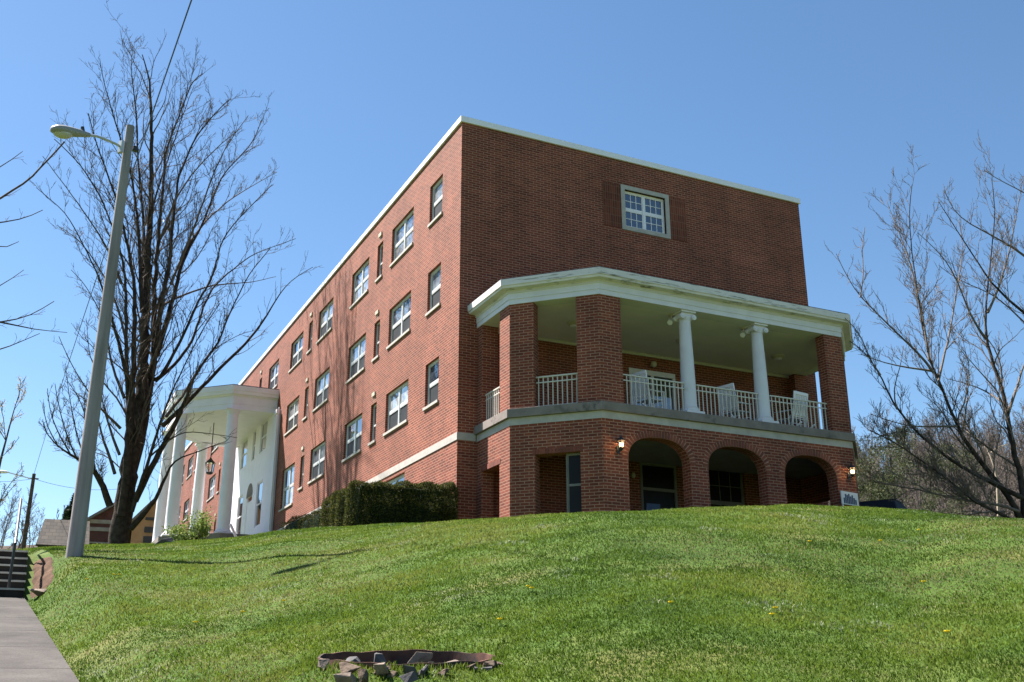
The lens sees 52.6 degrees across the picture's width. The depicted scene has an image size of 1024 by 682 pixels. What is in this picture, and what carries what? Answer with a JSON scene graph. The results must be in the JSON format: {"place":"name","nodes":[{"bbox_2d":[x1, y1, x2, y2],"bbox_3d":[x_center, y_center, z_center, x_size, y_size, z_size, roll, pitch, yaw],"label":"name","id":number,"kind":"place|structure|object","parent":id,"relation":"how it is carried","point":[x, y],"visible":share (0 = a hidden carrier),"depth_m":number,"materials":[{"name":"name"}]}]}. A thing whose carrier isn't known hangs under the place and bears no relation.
{"place":"outdoors","nodes":[
{"label":"outdoors","id":0,"kind":"place"},
{"bbox_2d":[0,597,78,681],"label":"sidewalk","id":1,"kind":"structure","parent":0,"point":[29,651],"depth_m":10.07,"materials":[{"name":"concrete"}]},
{"bbox_2d":[0,459,1022,548],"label":"hillside","id":2,"kind":"structure","parent":0,"point":[7,547],"depth_m":164.13,"materials":[{"name":"brown plant"}]},
{"bbox_2d":[919,441,1004,517],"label":"tree","id":3,"kind":"object","parent":2,"relation":"on","point":[951,500],"visible":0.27,"depth_m":84.98,"materials":[{"name":"plant"}]},
{"bbox_2d":[0,0,1023,545],"label":"sky","id":4,"kind":"structure","parent":0,"point":[817,103],"materials":[{"name":"blue"}]},
{"bbox_2d":[5,503,1023,681],"bbox_3d":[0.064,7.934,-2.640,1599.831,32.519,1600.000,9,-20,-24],"label":"lawn ground","id":5,"kind":"structure","parent":0,"point":[33,559],"depth_m":9.77,"materials":[{"name":"plant"}]},
{"bbox_2d":[0,549,27,597],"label":"stone steps","id":6,"kind":"structure","parent":5,"relation":"on","point":[17,588],"depth_m":16.53,"materials":[{"name":"concrete"}]},
{"bbox_2d":[7,498,22,587],"bbox_3d":[-8.264,3.406,17.194,0.048,1.768,2.801,9,-20,-24],"label":"handrail","id":7,"kind":"object","parent":6,"relation":"on","point":[15,541],"visible":0.99,"depth_m":16.15,"materials":[{"name":"grey metal"}]},
{"bbox_2d":[0,375,27,511],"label":"budding tree","id":8,"kind":"object","parent":5,"relation":"on","point":[12,445],"visible":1,"depth_m":44.32,"materials":[{"name":"brown plant"}]},
{"bbox_2d":[9,520,28,548],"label":"bare tree","id":9,"kind":"object","parent":5,"relation":"on","point":[19,543],"visible":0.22,"depth_m":107.83,"materials":[{"name":"grey plant"}]},
{"bbox_2d":[0,470,38,547],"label":"utility pole","id":10,"kind":"object","parent":5,"relation":"on","point":[26,526],"visible":0.84,"depth_m":63.34,"materials":[{"name":"brown wood"}]},
{"bbox_2d":[34,0,191,472],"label":"overhead wire","id":11,"kind":"object","parent":10,"relation":"attached to","point":[130,178],"visible":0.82,"depth_m":21.09,"materials":[{"name":"black metal"}]},
{"bbox_2d":[0,141,66,349],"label":"bare tree","id":12,"kind":"object","parent":5,"relation":"on","point":[20,185],"visible":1,"depth_m":29.39,"materials":[{"name":"brown plant"}]},
{"bbox_2d":[29,589,46,595],"bbox_3d":[-7.151,3.813,15.682,0.258,0.130,0.278,-21,-38,28],"label":"stone","id":13,"kind":"object","parent":5,"relation":"on","point":[38,592],"visible":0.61,"depth_m":15.62,"materials":[{"name":"beige stone"}]},
{"bbox_2d":[30,556,53,597],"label":"dirt bank","id":14,"kind":"structure","parent":5,"relation":"on","point":[43,573],"depth_m":16.65,"materials":[{"name":"brown soil"}]},
{"bbox_2d":[35,519,89,546],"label":"shed","id":15,"kind":"structure","parent":5,"relation":"on","point":[54,532],"depth_m":56.99,"materials":[{"name":"grey"}]},
{"bbox_2d":[63,493,73,519],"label":"spruce tree","id":16,"kind":"object","parent":5,"relation":"on","point":[67,515],"visible":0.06,"depth_m":96.29,"materials":[{"name":"green plant"}]},
{"bbox_2d":[50,124,138,557],"bbox_3d":[-7.699,-0.249,18.013,0.280,8.532,1.768,-13,-22,33],"label":"street light pole","id":17,"kind":"object","parent":5,"relation":"on","point":[79,516],"visible":0.99,"depth_m":18.32,"materials":[{"name":"grey metal"}]},
{"bbox_2d":[87,503,130,543],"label":"house","id":18,"kind":"structure","parent":5,"relation":"on","point":[100,521],"depth_m":64.70,"materials":[{"name":"red brick"}]},
{"bbox_2d":[130,499,156,543],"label":"house","id":19,"kind":"structure","parent":5,"relation":"on","point":[141,532],"depth_m":61.84,"materials":[{"name":"beige wood"}]},
{"bbox_2d":[143,536,152,542],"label":"window","id":20,"kind":"structure","parent":19,"relation":"in","point":[146,539],"depth_m":61.68,"materials":[{"name":"black glass"}]},
{"bbox_2d":[144,527,153,532],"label":"window","id":21,"kind":"structure","parent":19,"relation":"in","point":[147,529],"depth_m":61.88,"materials":[{"name":"black glass"}]},
{"bbox_2d":[155,538,172,543],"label":"rock","id":22,"kind":"object","parent":5,"relation":"on","point":[165,540],"visible":0.32,"depth_m":25.47,"materials":[{"name":"grey stone"}]},
{"bbox_2d":[29,0,318,543],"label":"maple tree","id":23,"kind":"object","parent":5,"relation":"on","point":[136,409],"visible":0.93,"depth_m":44.48,"materials":[{"name":"brown plant"}]},
{"bbox_2d":[161,521,206,540],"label":"leafy shrub","id":24,"kind":"object","parent":5,"relation":"on","point":[188,534],"visible":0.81,"depth_m":42.96,"materials":[{"name":"green plant"}]},
{"bbox_2d":[179,505,216,539],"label":"leafy shrub","id":25,"kind":"object","parent":5,"relation":"on","point":[201,524],"visible":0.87,"depth_m":43.64,"materials":[{"name":"green plant"}]},
{"bbox_2d":[229,524,236,536],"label":"white board","id":26,"kind":"object","parent":5,"relation":"on","point":[233,530],"visible":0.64,"depth_m":45.26,"materials":[{"name":"paint"}]},
{"bbox_2d":[280,514,308,529],"bbox_3d":[-8.020,7.411,39.109,1.093,1.570,2.738,9,-20,-24],"label":"yew hedge","id":27,"kind":"object","parent":5,"relation":"on","point":[293,523],"visible":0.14,"depth_m":38.70,"materials":[{"name":"green plant"}]},
{"bbox_2d":[297,507,330,528],"bbox_3d":[-6.744,6.858,36.459,1.251,1.738,3.111,9,-20,-24],"label":"yew hedge","id":28,"kind":"object","parent":5,"relation":"on","point":[313,519],"visible":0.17,"depth_m":36.00,"materials":[{"name":"green plant"}]},
{"bbox_2d":[318,659,329,668],"bbox_3d":[-1.162,1.976,6.330,0.072,0.066,0.075,-7,-20,19],"label":"stone","id":29,"kind":"object","parent":5,"relation":"on","point":[322,663],"visible":1,"depth_m":6.32,"materials":[{"name":"grey stone"}]},
{"bbox_2d":[333,672,356,681],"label":"stone","id":30,"kind":"object","parent":5,"relation":"on","point":[346,677],"visible":1,"depth_m":5.81,"materials":[{"name":"grey stone"}]},
{"bbox_2d":[339,662,360,672],"bbox_3d":[-0.984,1.905,6.045,0.134,0.063,0.156,13,-13,29],"label":"stone","id":31,"kind":"object","parent":5,"relation":"on","point":[346,667],"visible":0.85,"depth_m":6.05,"materials":[{"name":"beige stone"}]},
{"bbox_2d":[357,669,368,681],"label":"stone","id":32,"kind":"object","parent":5,"relation":"on","point":[363,675],"visible":1,"depth_m":5.89,"materials":[{"name":"beige stone"}]},
{"bbox_2d":[374,662,388,675],"bbox_3d":[-0.759,1.923,6.073,0.086,0.077,0.089,-10,-21,26],"label":"stone","id":33,"kind":"object","parent":5,"relation":"on","point":[381,669],"visible":1,"depth_m":6.05,"materials":[{"name":"grey stone"}]},
{"bbox_2d":[319,479,459,526],"bbox_3d":[-3.387,5.049,28.247,3.317,2.319,3.418,9,-20,-24],"label":"yew hedge","id":34,"kind":"object","parent":5,"relation":"on","point":[355,502],"visible":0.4,"depth_m":27.13,"materials":[{"name":"green plant"}]},
{"bbox_2d":[387,670,396,677],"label":"stone","id":35,"kind":"object","parent":5,"relation":"on","point":[393,673],"visible":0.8,"depth_m":6.07,"materials":[{"name":"beige stone"}]},
{"bbox_2d":[318,649,492,670],"bbox_3d":[-0.680,2.123,6.724,1.154,0.274,1.154,9,-20,-24],"label":"fire ring","id":36,"kind":"object","parent":5,"relation":"on","point":[401,657],"visible":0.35,"depth_m":7.16,"materials":[{"name":"stone"}]},
{"bbox_2d":[345,656,360,661],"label":"stone","id":37,"kind":"object","parent":36,"relation":"in","point":[354,659],"visible":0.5,"depth_m":6.67,"materials":[{"name":"grey stone"}]},
{"bbox_2d":[374,653,386,662],"bbox_3d":[-0.866,2.066,6.719,0.092,0.088,0.133,-2,-19,4],"label":"stone","id":38,"kind":"object","parent":36,"relation":"in","point":[379,657],"visible":0.63,"depth_m":6.68,"materials":[{"name":"grey stone"}]},
{"bbox_2d":[407,652,432,663],"bbox_3d":[-0.589,2.080,6.700,0.168,0.132,0.064,-2,-19,7],"label":"stone","id":39,"kind":"object","parent":36,"relation":"in","point":[421,657],"visible":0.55,"depth_m":6.68,"materials":[{"name":"grey stone"}]},
{"bbox_2d":[399,671,418,681],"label":"stone","id":40,"kind":"object","parent":5,"relation":"on","point":[410,677],"visible":1,"depth_m":5.93,"materials":[{"name":"grey stone"}]},
{"bbox_2d":[403,665,417,674],"bbox_3d":[-0.610,1.953,6.111,0.095,0.059,0.107,10,-31,-20],"label":"stone","id":41,"kind":"object","parent":5,"relation":"on","point":[407,669],"visible":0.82,"depth_m":6.08,"materials":[{"name":"grey stone"}]},
{"bbox_2d":[418,665,427,675],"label":"stone","id":42,"kind":"object","parent":5,"relation":"on","point":[422,671],"visible":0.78,"depth_m":6.09,"materials":[{"name":"grey stone"}]},
{"bbox_2d":[437,668,448,675],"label":"stone","id":43,"kind":"object","parent":5,"relation":"on","point":[444,671],"visible":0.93,"depth_m":6.12,"materials":[{"name":"beige stone"}]},
{"bbox_2d":[464,663,475,669],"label":"stone","id":44,"kind":"object","parent":5,"relation":"on","point":[470,666],"visible":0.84,"depth_m":6.30,"materials":[{"name":"beige stone"}]},
{"bbox_2d":[483,666,491,670],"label":"stone","id":45,"kind":"object","parent":5,"relation":"on","point":[488,668],"visible":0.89,"depth_m":6.31,"materials":[{"name":"grey stone"}]},
{"bbox_2d":[483,660,496,668],"bbox_3d":[-0.123,2.008,6.375,0.112,0.081,0.091,0,-29,-14],"label":"stone","id":46,"kind":"object","parent":5,"relation":"on","point":[493,663],"visible":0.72,"depth_m":6.37,"materials":[{"name":"beige stone"}]},
{"bbox_2d":[151,115,859,542],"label":"brick building","id":47,"kind":"structure","parent":5,"relation":"on","point":[489,319],"depth_m":32.21,"materials":[{"name":"red brick"}]},
{"bbox_2d":[183,500,188,520],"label":"window","id":48,"kind":"structure","parent":47,"relation":"in","point":[187,503],"depth_m":72.33,"materials":[{"name":"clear glass"}]},
{"bbox_2d":[186,456,193,479],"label":"window","id":49,"kind":"structure","parent":47,"relation":"in","point":[191,460],"depth_m":73.32,"materials":[{"name":"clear glass"}]},
{"bbox_2d":[205,424,215,474],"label":"hanging lantern","id":50,"kind":"object","parent":47,"relation":"hanging from","point":[210,463],"visible":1,"depth_m":51.12,"materials":[{"name":"black metal"}]},
{"bbox_2d":[206,475,215,501],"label":"window","id":51,"kind":"structure","parent":47,"relation":"in","point":[212,483],"depth_m":64.13,"materials":[{"name":"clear glass"}]},
{"bbox_2d":[236,495,242,533],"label":"portico window","id":52,"kind":"structure","parent":47,"relation":"in","point":[240,503],"depth_m":54.60,"materials":[{"name":"glass"}]},
{"bbox_2d":[241,439,247,468],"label":"portico window","id":53,"kind":"structure","parent":47,"relation":"in","point":[244,452],"depth_m":55.69,"materials":[{"name":"glass"}]},
{"bbox_2d":[245,483,252,533],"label":"portico door","id":54,"kind":"structure","parent":47,"relation":"in","point":[250,490],"depth_m":52.47,"materials":[{"name":"white paint"}]},
{"bbox_2d":[252,431,255,460],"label":"portico window","id":55,"kind":"structure","parent":47,"relation":"in","point":[255,431],"depth_m":53.58,"materials":[{"name":"glass"}]},
{"bbox_2d":[255,480,262,526],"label":"portico window","id":56,"kind":"structure","parent":47,"relation":"in","point":[259,491],"depth_m":50.72,"materials":[{"name":"glass"}]},
{"bbox_2d":[260,420,267,452],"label":"portico window","id":57,"kind":"structure","parent":47,"relation":"in","point":[264,427],"depth_m":51.78,"materials":[{"name":"glass"}]},
{"bbox_2d":[270,361,278,388],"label":"window","id":58,"kind":"structure","parent":47,"relation":"in","point":[274,371],"depth_m":52.11,"materials":[{"name":"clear glass"}]},
{"bbox_2d":[278,464,294,511],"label":"window","id":59,"kind":"structure","parent":47,"relation":"in","point":[289,473],"depth_m":46.23,"materials":[{"name":"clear glass"}]},
{"bbox_2d":[284,397,298,436],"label":"window","id":60,"kind":"structure","parent":47,"relation":"in","point":[293,408],"depth_m":47.24,"materials":[{"name":"clear glass"}]},
{"bbox_2d":[288,334,302,372],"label":"window","id":61,"kind":"structure","parent":47,"relation":"in","point":[298,345],"depth_m":48.23,"materials":[{"name":"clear glass"}]},
{"bbox_2d":[297,446,303,490],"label":"slit window","id":62,"kind":"structure","parent":47,"relation":"in","point":[302,448],"depth_m":44.26,"materials":[{"name":"black glass"}]},
{"bbox_2d":[302,377,308,420],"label":"slit window","id":63,"kind":"structure","parent":47,"relation":"in","point":[307,378],"depth_m":45.24,"materials":[{"name":"black glass"}]},
{"bbox_2d":[306,312,312,354],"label":"slit window","id":64,"kind":"structure","parent":47,"relation":"in","point":[311,313],"depth_m":46.19,"materials":[{"name":"black glass"}]},
{"bbox_2d":[307,442,324,484],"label":"window","id":65,"kind":"structure","parent":47,"relation":"in","point":[319,452],"depth_m":42.18,"materials":[{"name":"clear glass"}]},
{"bbox_2d":[312,369,329,412],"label":"window","id":66,"kind":"structure","parent":47,"relation":"in","point":[323,382],"depth_m":43.15,"materials":[{"name":"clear glass"}]},
{"bbox_2d":[316,300,332,343],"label":"window","id":67,"kind":"structure","parent":47,"relation":"in","point":[327,314],"depth_m":44.13,"materials":[{"name":"clear glass"}]},
{"bbox_2d":[341,415,361,462],"bbox_3d":[-5.795,3.559,37.966,0.210,1.454,2.230,9,-20,-24],"label":"window","id":68,"kind":"structure","parent":47,"relation":"in","point":[354,429],"depth_m":38.11,"materials":[{"name":"clear glass"}]},
{"bbox_2d":[345,335,365,384],"bbox_3d":[-5.801,0.668,38.937,0.210,1.454,2.230,9,-20,-24],"label":"window","id":69,"kind":"structure","parent":47,"relation":"in","point":[357,360],"depth_m":39.08,"materials":[{"name":"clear glass"}]},
{"bbox_2d":[349,260,368,309],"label":"window","id":70,"kind":"structure","parent":47,"relation":"in","point":[361,277],"depth_m":40.07,"materials":[{"name":"clear glass"}]},
{"bbox_2d":[368,391,376,445],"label":"slit window","id":71,"kind":"structure","parent":47,"relation":"in","point":[373,441],"depth_m":36.14,"materials":[{"name":"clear glass"}]},
{"bbox_2d":[371,309,379,362],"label":"slit window","id":72,"kind":"structure","parent":47,"relation":"in","point":[377,312],"depth_m":37.12,"materials":[{"name":"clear glass"}]},
{"bbox_2d":[375,231,382,282],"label":"slit window","id":73,"kind":"structure","parent":47,"relation":"in","point":[380,234],"depth_m":38.10,"materials":[{"name":"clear glass"}]},
{"bbox_2d":[383,381,407,436],"bbox_3d":[-3.738,2.197,33.923,0.210,1.454,2.266,9,-20,-24],"label":"window","id":74,"kind":"structure","parent":47,"relation":"in","point":[398,399],"depth_m":34.05,"materials":[{"name":"clear glass"}]},
{"bbox_2d":[389,473,404,484],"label":"window","id":75,"kind":"structure","parent":47,"relation":"in","point":[401,478],"depth_m":33.06,"materials":[{"name":"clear glass"}]},
{"bbox_2d":[386,293,410,349],"bbox_3d":[-3.744,-0.694,34.894,0.210,1.454,2.266,9,-20,-24],"label":"window","id":76,"kind":"structure","parent":47,"relation":"in","point":[400,322],"depth_m":35.02,"materials":[{"name":"clear glass"}]},
{"bbox_2d":[389,209,413,267],"bbox_3d":[-3.750,-3.585,35.865,0.210,1.454,2.266,9,-20,-24],"label":"window","id":77,"kind":"structure","parent":47,"relation":"in","point":[403,240],"depth_m":36.01,"materials":[{"name":"clear glass"}]},
{"bbox_2d":[422,358,438,410],"bbox_3d":[-2.369,1.291,31.234,0.210,1.454,1.197,9,-20,-24],"label":"window","id":78,"kind":"structure","parent":47,"relation":"in","point":[433,369],"depth_m":31.40,"materials":[{"name":"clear glass"}]},
{"bbox_2d":[425,265,440,316],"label":"window","id":79,"kind":"structure","parent":47,"relation":"in","point":[435,285],"depth_m":32.37,"materials":[{"name":"clear glass"}]},
{"bbox_2d":[427,177,442,227],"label":"window","id":80,"kind":"structure","parent":47,"relation":"in","point":[437,211],"depth_m":33.35,"materials":[{"name":"clear glass"}]},
{"bbox_2d":[625,191,664,233],"bbox_3d":[4.345,-4.214,34.240,1.580,1.320,0.076,9,-20,-24],"label":"window","id":81,"kind":"structure","parent":47,"relation":"in","point":[642,211],"depth_m":34.27,"materials":[{"name":"white paint"}]},
{"bbox_2d":[629,370,664,408],"bbox_3d":[3.676,1.463,28.099,1.058,1.146,0.680,15,-24,-37],"label":"rocking chair","id":82,"kind":"object","parent":47,"relation":"on","point":[643,373],"visible":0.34,"depth_m":27.98,"materials":[{"name":"white paint"}]},
{"bbox_2d":[629,367,676,409],"bbox_3d":[4.364,2.099,32.009,1.700,2.430,0.110,9,-20,-24],"label":"porch door","id":83,"kind":"structure","parent":47,"relation":"in","point":[652,374],"depth_m":32.35,"materials":[{"name":"white paint"}]},
{"bbox_2d":[639,462,677,510],"bbox_3d":[4.412,4.966,31.074,1.300,2.600,0.100,9,-20,-24],"label":"entrance door","id":84,"kind":"structure","parent":47,"relation":"in","point":[658,482],"depth_m":31.28,"materials":[{"name":"paint"}]},
{"bbox_2d":[709,470,744,506],"bbox_3d":[6.667,5.067,32.299,1.400,2.180,0.070,9,-20,-24],"label":"window","id":85,"kind":"structure","parent":47,"relation":"in","point":[726,488],"depth_m":32.47,"materials":[{"name":"glass"}]},
{"bbox_2d":[716,383,751,419],"bbox_3d":[6.288,1.860,29.294,1.058,1.146,0.680,15,-24,-37],"label":"rocking chair","id":86,"kind":"object","parent":47,"relation":"on","point":[729,386],"visible":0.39,"depth_m":29.18,"materials":[{"name":"white paint"}]},
{"bbox_2d":[775,391,814,427],"bbox_3d":[8.149,2.116,30.070,0.680,1.146,1.058,13,-22,-34],"label":"rocking chair","id":87,"kind":"object","parent":47,"relation":"on","point":[799,395],"visible":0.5,"depth_m":29.93,"materials":[{"name":"white paint"}]},
{"bbox_2d":[0,396,1023,548],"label":"bare woods","id":88,"kind":"object","parent":5,"relation":"on","point":[975,506],"visible":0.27,"depth_m":139.02,"materials":[{"name":"brown plant"}]},
{"bbox_2d":[840,491,858,505],"bbox_3d":[9.510,4.827,29.062,0.743,1.176,0.066,13,-22,-34],"label":"sign","id":89,"kind":"object","parent":5,"relation":"on","point":[849,498],"visible":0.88,"depth_m":29.15,"materials":[{"name":"white paint"}]},
{"bbox_2d":[829,456,915,506],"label":"evergreen tree","id":90,"kind":"object","parent":5,"relation":"on","point":[863,488],"visible":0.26,"depth_m":66.08,"materials":[{"name":"plant"}]},
{"bbox_2d":[860,499,906,508],"bbox_3d":[12.360,6.060,34.751,1.816,1.440,4.485,-12,-22,32],"label":"parked car","id":91,"kind":"object","parent":5,"relation":"on","point":[888,503],"visible":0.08,"depth_m":34.46,"materials":[{"name":"paint"}]},
{"bbox_2d":[856,426,947,512],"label":"evergreen tree","id":92,"kind":"object","parent":5,"relation":"on","point":[881,455],"visible":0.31,"depth_m":73.36,"materials":[{"name":"plant"}]},
{"bbox_2d":[824,135,1023,517],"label":"maple tree","id":93,"kind":"object","parent":5,"relation":"on","point":[995,482],"visible":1,"depth_m":31.40,"materials":[{"name":"brown plant"}]},
{"bbox_2d":[961,509,1005,514],"bbox_3d":[14.511,5.255,32.023,0.344,0.253,1.339,14,-23,-37],"label":"fallen branch","id":94,"kind":"object","parent":5,"relation":"on","point":[978,512],"visible":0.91,"depth_m":32.09,"materials":[{"name":"brown plant"}]},
{"bbox_2d":[966,430,1008,516],"bbox_3d":[16.247,4.371,35.064,1.331,3.215,0.597,-11,-21,29],"label":"dead sapling","id":95,"kind":"object","parent":5,"relation":"on","point":[997,494],"visible":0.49,"depth_m":34.81,"materials":[{"name":"grey plant"}]},
{"bbox_2d":[646,503,659,510],"bbox_3d":[4.069,5.099,29.113,0.460,1.101,0.527,9,-20,-24],"label":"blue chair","id":96,"kind":"object","parent":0,"point":[650,506],"visible":0.12,"depth_m":29.35,"materials":[{"name":"plastic"}]}
]}

